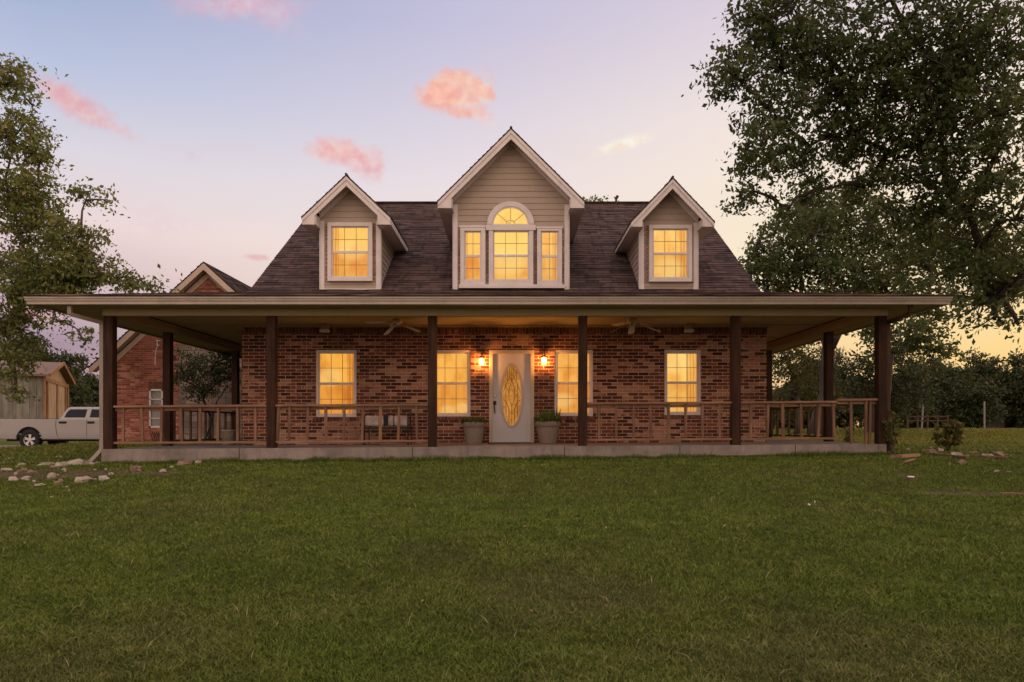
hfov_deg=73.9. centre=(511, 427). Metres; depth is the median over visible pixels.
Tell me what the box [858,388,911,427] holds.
broadleaf tree
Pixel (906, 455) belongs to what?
board
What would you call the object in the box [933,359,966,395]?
broadleaf tree
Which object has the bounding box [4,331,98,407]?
broadleaf tree
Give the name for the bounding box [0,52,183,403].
elm tree
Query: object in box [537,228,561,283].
window
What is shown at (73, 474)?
dirt bed
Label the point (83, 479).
rock
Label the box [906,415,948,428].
field fence
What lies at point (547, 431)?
flower pot
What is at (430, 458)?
edge grass
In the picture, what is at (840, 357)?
broadleaf tree
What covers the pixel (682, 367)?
window
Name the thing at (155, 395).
window
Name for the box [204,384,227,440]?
leaning pole
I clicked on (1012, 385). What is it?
broadleaf tree
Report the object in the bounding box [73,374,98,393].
broadleaf tree
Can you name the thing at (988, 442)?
field grass
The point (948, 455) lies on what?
board
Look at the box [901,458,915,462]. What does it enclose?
board
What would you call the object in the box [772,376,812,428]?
broadleaf tree
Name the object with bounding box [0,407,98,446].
pickup truck
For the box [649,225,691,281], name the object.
window
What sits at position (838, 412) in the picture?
broadleaf tree
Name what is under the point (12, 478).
rock
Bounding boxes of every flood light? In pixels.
[319,324,329,332]
[684,324,693,332]
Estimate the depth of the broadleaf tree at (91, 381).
65.01 m
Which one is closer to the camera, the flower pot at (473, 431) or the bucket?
the flower pot at (473, 431)
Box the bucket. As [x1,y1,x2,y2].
[220,430,235,444]
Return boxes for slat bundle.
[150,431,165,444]
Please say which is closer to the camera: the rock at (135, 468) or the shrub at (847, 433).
the rock at (135, 468)
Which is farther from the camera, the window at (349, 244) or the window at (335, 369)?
the window at (335, 369)
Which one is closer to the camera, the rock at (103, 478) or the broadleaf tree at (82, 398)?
the rock at (103, 478)
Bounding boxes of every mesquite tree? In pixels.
[159,343,241,440]
[772,343,848,433]
[834,336,971,432]
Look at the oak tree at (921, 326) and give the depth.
25.78 m
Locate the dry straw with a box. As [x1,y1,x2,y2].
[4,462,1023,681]
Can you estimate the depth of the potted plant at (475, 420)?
14.77 m
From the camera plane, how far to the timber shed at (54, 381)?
37.98 m
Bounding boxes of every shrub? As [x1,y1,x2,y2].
[840,417,859,442]
[882,410,907,450]
[929,419,965,450]
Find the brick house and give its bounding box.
[21,126,954,462]
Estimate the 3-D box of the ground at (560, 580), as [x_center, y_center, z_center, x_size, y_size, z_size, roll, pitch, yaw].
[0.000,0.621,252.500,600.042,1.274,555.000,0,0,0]
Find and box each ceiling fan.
[366,317,423,334]
[610,317,660,333]
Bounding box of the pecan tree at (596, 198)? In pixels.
[582,194,618,200]
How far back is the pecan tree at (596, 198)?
35.40 m
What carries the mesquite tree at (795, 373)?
on the ground at (560, 580)
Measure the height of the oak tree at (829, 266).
12.379 m
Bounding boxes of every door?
[49,382,55,418]
[58,385,64,418]
[493,354,529,441]
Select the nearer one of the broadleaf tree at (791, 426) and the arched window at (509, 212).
the arched window at (509, 212)
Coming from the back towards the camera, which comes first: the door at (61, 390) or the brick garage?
the door at (61, 390)
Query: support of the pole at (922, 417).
on the ground at (560, 580)
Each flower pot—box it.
[462,422,485,443]
[535,421,560,443]
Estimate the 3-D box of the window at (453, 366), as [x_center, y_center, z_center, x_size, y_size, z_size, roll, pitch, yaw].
[-1.407,-1.015,15.557,0.924,1.515,0.075,0,0,0]
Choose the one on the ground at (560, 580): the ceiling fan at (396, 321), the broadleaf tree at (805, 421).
the broadleaf tree at (805, 421)
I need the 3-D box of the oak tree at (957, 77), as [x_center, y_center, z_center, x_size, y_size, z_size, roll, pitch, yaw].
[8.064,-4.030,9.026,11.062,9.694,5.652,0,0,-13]
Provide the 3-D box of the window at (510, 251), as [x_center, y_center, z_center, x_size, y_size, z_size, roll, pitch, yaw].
[-0.021,-3.884,15.352,1.004,1.314,0.075,0,0,0]
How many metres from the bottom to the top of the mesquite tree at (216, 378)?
3.324 m
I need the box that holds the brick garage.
[88,261,250,441]
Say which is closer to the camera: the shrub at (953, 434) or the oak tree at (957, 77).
the oak tree at (957, 77)
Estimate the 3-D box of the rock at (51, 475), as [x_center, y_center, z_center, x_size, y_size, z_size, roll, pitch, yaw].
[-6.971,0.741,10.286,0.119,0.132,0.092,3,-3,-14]
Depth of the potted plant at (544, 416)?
14.80 m
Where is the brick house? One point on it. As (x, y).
(507, 252)
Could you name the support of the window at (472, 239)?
in the brick house
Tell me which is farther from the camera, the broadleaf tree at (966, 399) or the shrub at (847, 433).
the broadleaf tree at (966, 399)
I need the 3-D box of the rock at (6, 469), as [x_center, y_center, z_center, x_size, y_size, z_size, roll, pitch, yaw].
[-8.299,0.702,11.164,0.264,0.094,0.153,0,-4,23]
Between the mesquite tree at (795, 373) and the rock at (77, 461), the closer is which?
the rock at (77, 461)
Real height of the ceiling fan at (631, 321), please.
0.445 m
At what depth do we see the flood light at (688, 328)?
15.27 m
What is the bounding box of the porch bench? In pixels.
[363,409,412,444]
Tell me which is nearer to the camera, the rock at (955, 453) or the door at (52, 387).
the rock at (955, 453)
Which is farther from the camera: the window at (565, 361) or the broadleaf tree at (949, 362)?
the broadleaf tree at (949, 362)
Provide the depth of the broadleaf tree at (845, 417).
52.88 m
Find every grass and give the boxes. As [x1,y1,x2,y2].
[0,427,1023,464]
[95,449,892,464]
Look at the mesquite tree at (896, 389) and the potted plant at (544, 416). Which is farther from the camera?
the mesquite tree at (896, 389)
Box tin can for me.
[907,476,914,481]
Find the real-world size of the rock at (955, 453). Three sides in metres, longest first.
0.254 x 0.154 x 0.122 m
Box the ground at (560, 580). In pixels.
[0,428,1023,681]
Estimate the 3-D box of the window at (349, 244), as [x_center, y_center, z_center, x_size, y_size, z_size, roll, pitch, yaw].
[-3.652,-3.967,15.357,1.010,1.321,0.075,0,0,0]
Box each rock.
[1,468,12,470]
[8,476,18,481]
[37,462,55,465]
[47,472,55,478]
[55,461,68,467]
[67,458,86,464]
[74,476,92,482]
[99,475,109,480]
[130,466,141,471]
[177,459,191,465]
[951,452,963,455]
[957,459,965,463]
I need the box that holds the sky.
[0,0,1023,427]
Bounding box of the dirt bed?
[0,469,235,480]
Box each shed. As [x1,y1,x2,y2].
[0,360,75,418]
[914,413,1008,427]
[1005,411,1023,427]
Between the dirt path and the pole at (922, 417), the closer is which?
the dirt path
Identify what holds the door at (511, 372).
in the brick house
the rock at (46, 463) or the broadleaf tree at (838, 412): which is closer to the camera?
the rock at (46, 463)
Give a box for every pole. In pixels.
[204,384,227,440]
[921,405,923,427]
[983,401,984,427]
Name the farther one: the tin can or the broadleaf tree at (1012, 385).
the broadleaf tree at (1012, 385)
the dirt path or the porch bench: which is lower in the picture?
the dirt path
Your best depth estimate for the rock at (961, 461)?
10.72 m
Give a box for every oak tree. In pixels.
[681,0,1023,344]
[737,166,949,434]
[847,208,1023,383]
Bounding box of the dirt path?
[879,490,1023,495]
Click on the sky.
(216, 125)
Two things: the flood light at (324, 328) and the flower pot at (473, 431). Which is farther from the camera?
the flood light at (324, 328)
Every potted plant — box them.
[460,416,487,423]
[533,409,561,423]
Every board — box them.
[895,454,920,457]
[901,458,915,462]
[923,452,968,457]
[972,455,1006,457]
[999,492,1022,493]
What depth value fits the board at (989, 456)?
11.75 m
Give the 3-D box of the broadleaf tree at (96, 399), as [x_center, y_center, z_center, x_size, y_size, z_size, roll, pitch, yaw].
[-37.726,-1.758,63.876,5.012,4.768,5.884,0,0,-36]
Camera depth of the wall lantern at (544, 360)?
15.36 m
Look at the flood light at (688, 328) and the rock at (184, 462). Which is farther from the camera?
the flood light at (688, 328)
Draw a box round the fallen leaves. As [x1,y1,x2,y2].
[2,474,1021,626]
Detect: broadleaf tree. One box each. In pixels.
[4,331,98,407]
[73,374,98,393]
[75,371,98,406]
[79,390,98,406]
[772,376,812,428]
[772,388,789,428]
[773,386,804,428]
[774,346,852,425]
[784,393,838,428]
[807,375,859,427]
[836,382,872,427]
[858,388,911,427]
[893,381,943,427]
[894,357,980,427]
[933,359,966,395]
[939,371,1011,427]
[961,346,1023,427]
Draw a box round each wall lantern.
[479,356,483,366]
[541,338,546,365]
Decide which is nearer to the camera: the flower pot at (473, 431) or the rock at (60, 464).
the rock at (60, 464)
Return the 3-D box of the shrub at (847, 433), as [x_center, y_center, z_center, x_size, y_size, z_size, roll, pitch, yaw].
[7.203,0.154,14.576,0.371,0.786,0.317,0,0,-19]
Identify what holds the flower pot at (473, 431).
on the brick house
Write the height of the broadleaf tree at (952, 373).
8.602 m
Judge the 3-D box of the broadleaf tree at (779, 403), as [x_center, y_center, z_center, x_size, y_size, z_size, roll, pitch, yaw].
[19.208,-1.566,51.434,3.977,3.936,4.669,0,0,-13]
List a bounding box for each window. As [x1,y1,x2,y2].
[149,389,162,427]
[316,350,355,416]
[327,222,372,281]
[437,350,470,415]
[460,227,485,283]
[487,201,533,224]
[489,230,532,283]
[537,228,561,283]
[554,350,592,415]
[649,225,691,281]
[665,350,700,414]
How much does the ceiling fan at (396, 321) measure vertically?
0.463 m
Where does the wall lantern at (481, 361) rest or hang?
attached to the brick house
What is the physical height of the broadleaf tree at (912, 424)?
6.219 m
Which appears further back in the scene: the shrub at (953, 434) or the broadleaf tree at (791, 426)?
the broadleaf tree at (791, 426)
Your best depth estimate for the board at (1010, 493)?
8.07 m

